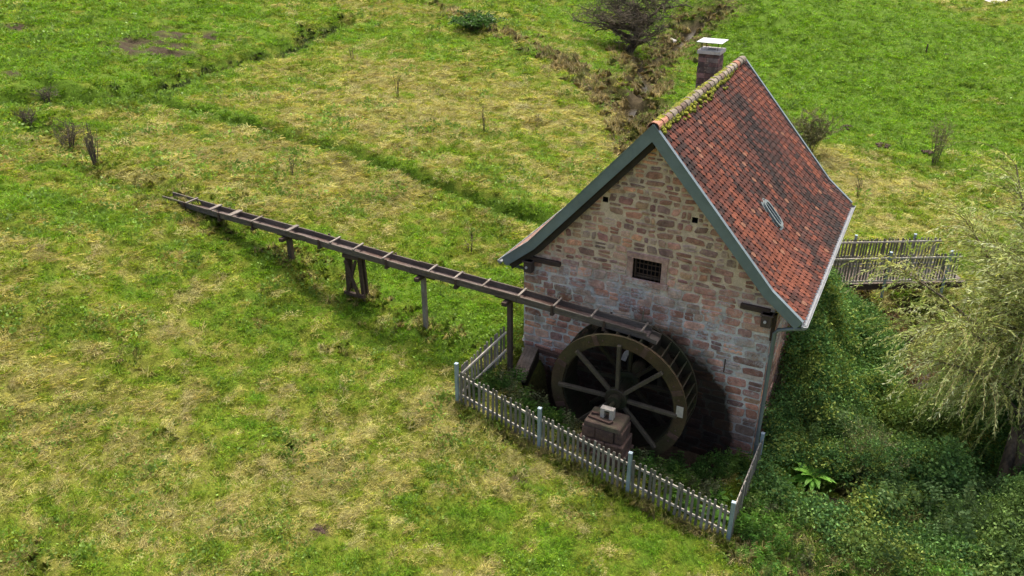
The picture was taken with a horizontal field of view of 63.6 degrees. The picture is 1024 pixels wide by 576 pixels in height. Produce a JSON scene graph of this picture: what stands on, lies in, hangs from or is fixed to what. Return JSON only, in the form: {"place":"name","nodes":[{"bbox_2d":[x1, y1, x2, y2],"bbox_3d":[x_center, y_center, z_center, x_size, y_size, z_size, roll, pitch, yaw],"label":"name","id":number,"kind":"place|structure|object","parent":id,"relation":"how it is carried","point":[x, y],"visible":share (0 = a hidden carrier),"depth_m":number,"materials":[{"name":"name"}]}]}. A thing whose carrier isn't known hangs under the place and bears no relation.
{"place":"outdoors","nodes":[
{"label":"outdoors","id":0,"kind":"place"},
{"bbox_2d":[0,0,1023,575],"bbox_3d":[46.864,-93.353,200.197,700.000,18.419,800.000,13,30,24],"label":"ground","id":1,"kind":"structure","parent":0,"point":[248,294],"depth_m":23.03,"materials":[{"name":"green plant"}]},
{"bbox_2d":[9,106,40,128],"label":"dead bush","id":2,"kind":"object","parent":1,"relation":"on","point":[22,115],"visible":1,"depth_m":31.21,"materials":[{"name":"brown plant"}]},
{"bbox_2d":[25,84,57,103],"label":"dead bush","id":3,"kind":"object","parent":1,"relation":"on","point":[47,93],"visible":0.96,"depth_m":33.91,"materials":[{"name":"brown plant"}]},
{"bbox_2d":[42,116,85,147],"bbox_3d":[-16.057,-5.545,29.892,1.436,1.361,1.501,-3,27,-5],"label":"dead bush","id":4,"kind":"object","parent":1,"relation":"on","point":[72,132],"visible":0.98,"depth_m":29.86,"materials":[{"name":"brown plant"}]},
{"bbox_2d":[75,119,100,166],"bbox_3d":[-14.310,-4.893,28.067,0.596,1.807,0.878,-1,27,-3],"label":"dead bush","id":5,"kind":"object","parent":1,"relation":"on","point":[91,146],"visible":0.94,"depth_m":28.06,"materials":[{"name":"brown plant"}]},
{"bbox_2d":[99,12,354,99],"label":"ditch reeds","id":6,"kind":"object","parent":1,"relation":"on","point":[291,51],"visible":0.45,"depth_m":45.43,"materials":[{"name":"green plant"}]},
{"bbox_2d":[283,154,297,174],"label":"dead stalk","id":7,"kind":"object","parent":1,"relation":"on","point":[291,164],"visible":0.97,"depth_m":29.14,"materials":[{"name":"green plant"}]},
{"bbox_2d":[310,523,324,534],"bbox_3d":[-4.081,5.043,17.288,0.369,0.091,0.357,-2,27,-4],"label":"molehill","id":8,"kind":"object","parent":1,"relation":"on","point":[319,528],"visible":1,"depth_m":17.25,"materials":[{"name":"brown soil"}]},
{"bbox_2d":[393,72,400,96],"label":"dead stalk","id":9,"kind":"object","parent":1,"relation":"on","point":[397,93],"visible":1,"depth_m":39.50,"materials":[{"name":"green plant"}]},
{"bbox_2d":[162,192,661,370],"bbox_3d":[-3.661,0.246,23.484,16.181,3.466,0.720,13,30,24],"label":"flume","id":10,"kind":"object","parent":1,"relation":"on","point":[361,253],"visible":0.96,"depth_m":22.50,"materials":[{"name":"brown wood"}]},
{"bbox_2d":[464,228,475,253],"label":"dead stalk","id":11,"kind":"object","parent":1,"relation":"on","point":[471,236],"visible":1,"depth_m":26.83,"materials":[{"name":"green plant"}]},
{"bbox_2d":[448,10,508,30],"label":"bush","id":12,"kind":"object","parent":1,"relation":"on","point":[480,20],"visible":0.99,"depth_m":52.73,"materials":[{"name":"green plant"}]},
{"bbox_2d":[481,103,485,131],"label":"dead stalk","id":13,"kind":"object","parent":1,"relation":"on","point":[483,119],"visible":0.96,"depth_m":36.41,"materials":[{"name":"brown plant"}]},
{"bbox_2d":[12,49,979,575],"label":"rough grass","id":14,"kind":"structure","parent":1,"relation":"on","point":[642,505],"depth_m":22.30,"materials":[{"name":"green plant"}]},
{"bbox_2d":[0,0,1023,575],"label":"cut straw","id":15,"kind":"object","parent":1,"relation":"on","point":[336,172],"visible":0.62,"depth_m":24.65,"materials":[{"name":"beige plant"}]},
{"bbox_2d":[515,345,559,387],"bbox_3d":[0.747,2.655,22.811,1.344,1.630,1.230,13,30,24],"label":"sluice cover","id":16,"kind":"object","parent":1,"relation":"on","point":[528,361],"visible":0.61,"depth_m":22.78,"materials":[{"name":"brown wood"}]},
{"bbox_2d":[579,405,633,473],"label":"bearing pier","id":17,"kind":"structure","parent":1,"relation":"on","point":[610,429],"depth_m":20.07,"materials":[{"name":"stone"}]},
{"bbox_2d":[454,327,764,541],"bbox_3d":[2.421,3.286,20.854,7.277,3.331,2.987,13,30,24],"label":"picket fence","id":18,"kind":"object","parent":1,"relation":"on","point":[736,505],"visible":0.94,"depth_m":19.83,"materials":[{"name":"grey wood"}]},
{"bbox_2d":[561,0,694,52],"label":"bare tree","id":19,"kind":"object","parent":1,"relation":"on","point":[635,18],"visible":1,"depth_m":56.55,"materials":[{"name":"brown plant"}]},
{"bbox_2d":[656,476,685,500],"bbox_3d":[3.766,4.819,19.834,0.751,0.286,0.752,22,34,36],"label":"broad leaf plant","id":20,"kind":"object","parent":1,"relation":"on","point":[674,491],"visible":0.29,"depth_m":19.78,"materials":[{"name":"green plant"}]},
{"bbox_2d":[497,38,855,462],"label":"mill house","id":21,"kind":"structure","parent":1,"relation":"on","point":[704,224],"depth_m":20.84,"materials":[{"name":"stone"}]},
{"bbox_2d":[624,251,668,290],"bbox_3d":[3.425,-0.482,20.694,1.140,0.860,0.360,13,30,24],"label":"window","id":22,"kind":"structure","parent":21,"relation":"in","point":[649,271],"depth_m":20.68,"materials":[{"name":"stone"}]},
{"bbox_2d":[678,495,706,520],"bbox_3d":[4.210,5.135,19.508,0.636,0.326,0.700,-9,28,-17],"label":"broad leaf plant","id":23,"kind":"object","parent":1,"relation":"on","point":[694,503],"visible":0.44,"depth_m":19.55,"materials":[{"name":"green plant"}]},
{"bbox_2d":[424,0,980,353],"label":"stream reeds","id":24,"kind":"object","parent":1,"relation":"on","point":[601,91],"visible":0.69,"depth_m":49.20,"materials":[{"name":"plant"}]},
{"bbox_2d":[459,363,945,575],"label":"nettles","id":25,"kind":"object","parent":1,"relation":"on","point":[671,467],"visible":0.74,"depth_m":20.49,"materials":[{"name":"green plant"}]},
{"bbox_2d":[704,506,728,525],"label":"broad leaf plant","id":26,"kind":"object","parent":1,"relation":"on","point":[717,515],"visible":0.39,"depth_m":19.40,"materials":[{"name":"green plant"}]},
{"bbox_2d":[707,487,729,506],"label":"broad leaf plant","id":27,"kind":"object","parent":1,"relation":"on","point":[723,498],"visible":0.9,"depth_m":19.91,"materials":[{"name":"green plant"}]},
{"bbox_2d":[792,458,836,490],"bbox_3d":[7.808,4.808,21.334,1.149,0.409,1.143,13,30,24],"label":"dock plant","id":28,"kind":"object","parent":1,"relation":"on","point":[814,482],"visible":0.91,"depth_m":21.26,"materials":[{"name":"green plant"}]},
{"bbox_2d":[785,106,844,151],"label":"shrub","id":29,"kind":"object","parent":1,"relation":"on","point":[809,134],"visible":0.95,"depth_m":41.75,"materials":[{"name":"green plant"}]},
{"bbox_2d":[722,483,932,575],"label":"shrub","id":30,"kind":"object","parent":1,"relation":"on","point":[814,540],"depth_m":18.51,"materials":[{"name":"green plant"}]},
{"bbox_2d":[732,467,982,575],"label":"tall herbs","id":31,"kind":"object","parent":1,"relation":"on","point":[756,516],"visible":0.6,"depth_m":18.91,"materials":[{"name":"green plant"}]},
{"bbox_2d":[856,177,863,196],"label":"dead stalk","id":32,"kind":"object","parent":1,"relation":"on","point":[858,186],"visible":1,"depth_m":38.17,"materials":[{"name":"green plant"}]},
{"bbox_2d":[835,415,912,482],"bbox_3d":[9.188,4.325,21.144,1.879,2.435,2.180,13,30,24],"label":"wiry bush","id":33,"kind":"object","parent":1,"relation":"on","point":[868,434],"visible":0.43,"depth_m":21.02,"materials":[{"name":"green plant"}]},
{"bbox_2d":[730,265,1023,575],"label":"bramble thicket","id":34,"kind":"object","parent":1,"relation":"on","point":[838,363],"visible":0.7,"depth_m":21.31,"materials":[{"name":"green plant"}]},
{"bbox_2d":[825,447,936,575],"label":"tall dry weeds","id":35,"kind":"object","parent":1,"relation":"on","point":[842,489],"visible":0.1,"depth_m":20.89,"materials":[{"name":"green plant"}]},
{"bbox_2d":[875,142,891,148],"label":"molehill","id":36,"kind":"object","parent":1,"relation":"on","point":[885,146],"visible":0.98,"depth_m":44.91,"materials":[{"name":"brown soil"}]},
{"bbox_2d":[831,233,966,297],"bbox_3d":[13.638,-0.822,30.426,5.900,1.820,1.693,-1,27,-2],"label":"footbridge","id":37,"kind":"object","parent":1,"relation":"on","point":[849,272],"visible":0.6,"depth_m":30.02,"materials":[{"name":"grey wood"}]},
{"bbox_2d":[795,395,1023,566],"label":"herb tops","id":38,"kind":"object","parent":1,"relation":"on","point":[968,514],"visible":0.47,"depth_m":19.59,"materials":[{"name":"green plant"}]},
{"bbox_2d":[921,150,933,153],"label":"molehill","id":39,"kind":"object","parent":1,"relation":"on","point":[926,151],"visible":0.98,"depth_m":44.03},
{"bbox_2d":[839,141,1023,481],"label":"willow tree","id":40,"kind":"object","parent":1,"relation":"on","point":[1006,322],"visible":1,"depth_m":20.64,"materials":[{"name":"green plant"}]},
{"bbox_2d":[925,116,959,164],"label":"sapling","id":41,"kind":"object","parent":1,"relation":"on","point":[937,141],"visible":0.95,"depth_m":42.52,"materials":[{"name":"green plant"}]},
{"bbox_2d":[551,318,696,457],"bbox_3d":[2.897,2.487,21.070,3.560,3.560,2.530,13,30,24],"label":"water wheel","id":42,"kind":"object","parent":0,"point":[663,437],"visible":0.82,"depth_m":20.46,"materials":[{"name":"brown wood"}]},
{"bbox_2d":[626,27,929,433],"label":"stream water","id":43,"kind":"structure","parent":0,"point":[634,111],"depth_m":48.16,"materials":[{"name":"brown liquid"}]},
{"bbox_2d":[798,490,841,507],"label":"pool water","id":44,"kind":"structure","parent":0,"point":[830,498],"depth_m":21.14,"materials":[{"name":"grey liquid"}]},
{"bbox_2d":[874,305,906,335],"bbox_3d":[13.018,1.339,29.037,1.831,1.297,2.097,13,30,24],"label":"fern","id":45,"kind":"object","parent":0,"point":[900,330],"visible":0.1,"depth_m":28.79,"materials":[{"name":"green plant"}]},
{"bbox_2d":[893,344,938,387],"bbox_3d":[13.066,2.699,27.804,2.505,1.552,2.118,-9,28,-16],"label":"shrub","id":46,"kind":"object","parent":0,"point":[915,380],"visible":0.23,"depth_m":27.45,"materials":[{"name":"green plant"}]}
]}

